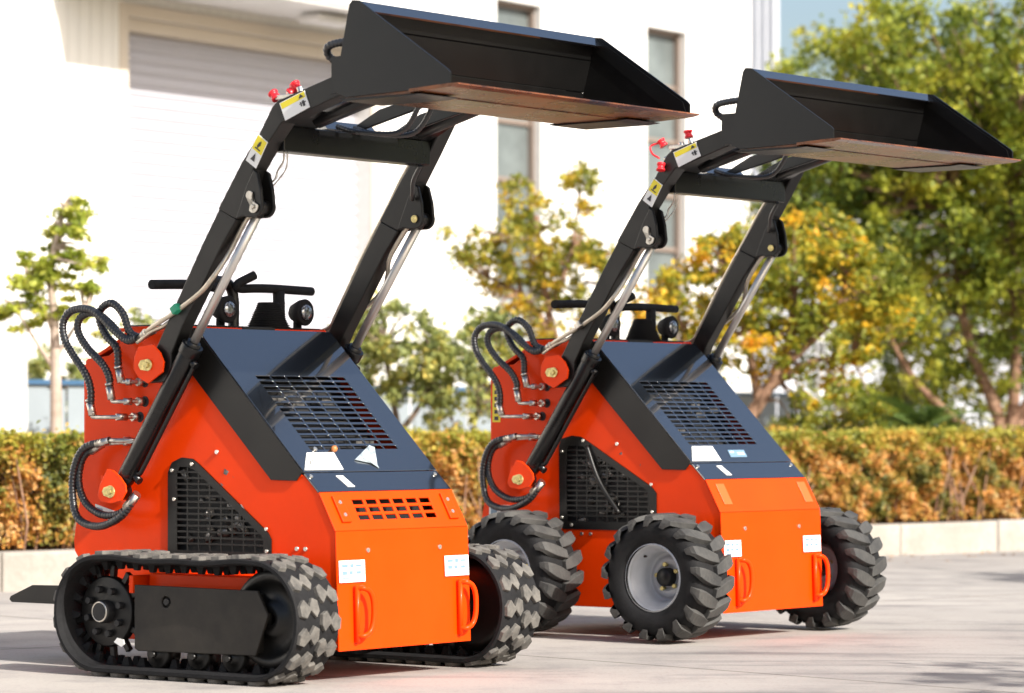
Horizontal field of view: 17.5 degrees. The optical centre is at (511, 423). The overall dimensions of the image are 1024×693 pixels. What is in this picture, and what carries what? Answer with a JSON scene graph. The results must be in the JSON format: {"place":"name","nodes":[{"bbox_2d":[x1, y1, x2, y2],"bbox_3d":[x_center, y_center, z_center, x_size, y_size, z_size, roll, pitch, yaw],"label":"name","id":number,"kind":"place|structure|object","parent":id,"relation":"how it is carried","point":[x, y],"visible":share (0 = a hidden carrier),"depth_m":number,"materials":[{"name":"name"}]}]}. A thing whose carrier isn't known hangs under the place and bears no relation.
{"place":"outdoors","nodes":[
{"label":"outdoors","id":0,"kind":"place"},
{"bbox_2d":[0,550,1023,692],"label":"pavement","id":1,"kind":"structure","parent":0,"point":[929,623],"depth_m":12.30,"materials":[{"name":"concrete"}]},
{"bbox_2d":[10,0,698,685],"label":"tracked mini loader","id":2,"kind":"object","parent":1,"relation":"on","point":[266,496],"visible":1,"depth_m":11.38,"materials":[{"name":"orange paint"}]},
{"bbox_2d":[0,0,750,428],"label":"factory building","id":3,"kind":"structure","parent":1,"relation":"on","point":[138,124],"depth_m":32.58,"materials":[{"name":"white paint"}]},
{"bbox_2d":[496,0,533,360],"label":"window","id":4,"kind":"structure","parent":3,"relation":"in","point":[514,137],"depth_m":36.13,"materials":[{"name":"grey glass"}]},
{"bbox_2d":[647,28,679,340],"bbox_3d":[1.662,-2.469,38.465,0.120,4.158,0.858,0,0,35],"label":"window","id":5,"kind":"structure","parent":3,"relation":"in","point":[663,47],"depth_m":38.64,"materials":[{"name":"grey glass"}]},
{"bbox_2d":[0,519,1023,591],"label":"kerb","id":6,"kind":"structure","parent":1,"relation":"on","point":[20,570],"depth_m":21.80,"materials":[{"name":"concrete"}]},
{"bbox_2d":[0,516,1023,550],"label":"planting strip","id":7,"kind":"object","parent":1,"relation":"on","point":[870,521],"depth_m":22.42,"materials":[{"name":"concrete"}]},
{"bbox_2d":[0,299,29,433],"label":"gate wall","id":8,"kind":"structure","parent":7,"relation":"on","point":[13,380],"depth_m":21.80,"materials":[{"name":"white paint"}]},
{"bbox_2d":[0,192,113,433],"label":"young tree","id":9,"kind":"object","parent":7,"relation":"on","point":[31,284],"visible":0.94,"depth_m":19.97,"materials":[{"name":"green plant"}]},
{"bbox_2d":[28,339,101,429],"bbox_3d":[-3.356,0.079,25.977,1.542,1.565,1.020,0,0,0],"label":"broad shrub","id":10,"kind":"object","parent":7,"relation":"on","point":[38,367],"visible":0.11,"depth_m":25.89,"materials":[{"name":"green plant"}]},
{"bbox_2d":[83,306,158,358],"bbox_3d":[-2.351,-0.054,22.022,0.806,1.450,0.728,0,0,35],"label":"round tree","id":11,"kind":"object","parent":7,"relation":"on","point":[135,319],"visible":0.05,"depth_m":21.96,"materials":[{"name":"green plant"}]},
{"bbox_2d":[326,290,496,427],"bbox_3d":[-0.763,-0.123,22.519,1.250,1.590,1.030,0,0,18],"label":"round tree","id":12,"kind":"object","parent":7,"relation":"on","point":[434,350],"visible":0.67,"depth_m":22.38,"materials":[{"name":"green plant"}]},
{"bbox_2d":[28,379,806,452],"bbox_3d":[-0.250,0.279,27.862,0.070,1.165,12.318,0,0,31],"label":"site fence","id":13,"kind":"object","parent":7,"relation":"on","point":[38,402],"visible":0.02,"depth_m":23.26,"materials":[{"name":"blue"}]},
{"bbox_2d":[413,300,517,433],"bbox_3d":[-0.305,-0.092,22.997,0.758,1.526,0.768,0,0,0],"label":"round tree","id":14,"kind":"object","parent":7,"relation":"on","point":[492,314],"visible":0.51,"depth_m":22.95,"materials":[{"name":"green plant"}]},
{"bbox_2d":[0,416,1023,550],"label":"hedge","id":15,"kind":"object","parent":7,"relation":"on","point":[876,475],"visible":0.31,"depth_m":21.70,"materials":[{"name":"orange plant"}]},
{"bbox_2d":[433,159,635,422],"bbox_3d":[0.177,-0.638,24.510,1.524,2.622,0.920,0,0,0],"label":"yellow leaved tree","id":16,"kind":"object","parent":7,"relation":"on","point":[551,261],"visible":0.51,"depth_m":24.42,"materials":[{"name":"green plant"}]},
{"bbox_2d":[627,202,930,430],"bbox_3d":[1.848,-0.446,23.514,2.188,2.266,1.110,0,0,0],"label":"golden tree","id":17,"kind":"object","parent":7,"relation":"on","point":[858,254],"visible":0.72,"depth_m":23.36,"materials":[{"name":"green plant"}]},
{"bbox_2d":[767,410,839,430],"bbox_3d":[2.460,0.249,27.508,0.891,0.845,0.845,0,0,39],"label":"garden shrub","id":18,"kind":"object","parent":7,"relation":"on","point":[778,422],"visible":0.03,"depth_m":27.54,"materials":[{"name":"green plant"}]},
{"bbox_2d":[816,334,823,428],"bbox_3d":[2.498,-0.079,27.000,0.090,1.500,0.088,0,0,0],"label":"white post","id":19,"kind":"object","parent":7,"relation":"on","point":[819,345],"depth_m":26.97,"materials":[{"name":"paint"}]},
{"bbox_2d":[798,370,920,431],"bbox_3d":[2.727,0.123,26.020,1.039,1.097,0.928,0,0,0],"label":"garden shrub","id":20,"kind":"object","parent":7,"relation":"on","point":[817,420],"visible":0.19,"depth_m":25.93,"materials":[{"name":"green plant"}]},
{"bbox_2d":[714,0,1023,429],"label":"broadleaf tree","id":21,"kind":"object","parent":7,"relation":"on","point":[956,327],"visible":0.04,"depth_m":30.85,"materials":[{"name":"green plant"}]},
{"bbox_2d":[752,0,1023,429],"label":"broadleaf tree","id":22,"kind":"object","parent":7,"relation":"on","point":[975,229],"visible":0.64,"depth_m":26.78,"materials":[{"name":"green plant"}]},
{"bbox_2d":[843,348,968,428],"bbox_3d":[3.391,0.009,28.460,1.133,1.325,0.904,0,0,0],"label":"garden shrub","id":23,"kind":"object","parent":7,"relation":"on","point":[888,385],"visible":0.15,"depth_m":28.47,"materials":[{"name":"green plant"}]},
{"bbox_2d":[830,391,1004,445],"bbox_3d":[2.883,0.221,23.605,1.224,0.901,1.039,0,0,13],"label":"cycad","id":24,"kind":"object","parent":7,"relation":"on","point":[929,413],"visible":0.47,"depth_m":23.49,"materials":[{"name":"green plant"}]},
{"bbox_2d":[468,68,1020,641],"bbox_3d":[0.869,-0.252,13.567,1.994,2.212,1.348,0,0,39],"label":"wheeled mini loader","id":25,"kind":"object","parent":1,"relation":"on","point":[646,480],"visible":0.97,"depth_m":13.48,"materials":[{"name":"orange paint"}]},
{"bbox_2d":[887,550,1019,560],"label":"leaf litter","id":26,"kind":"object","parent":1,"relation":"on","point":[948,560],"visible":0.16,"depth_m":21.42,"materials":[{"name":"brown plant"}]},
{"bbox_2d":[751,0,1023,429],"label":"office block","id":27,"kind":"structure","parent":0,"point":[764,28],"depth_m":62.00,"materials":[{"name":"white concrete"}]},
{"bbox_2d":[930,265,977,341],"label":"window","id":28,"kind":"structure","parent":27,"relation":"in","point":[950,325],"depth_m":62.46,"materials":[{"name":"grey glass"}]},
{"bbox_2d":[779,0,1023,192],"label":"sky","id":29,"kind":"structure","parent":0,"point":[793,14],"materials":[{"name":"blue"}]}
]}

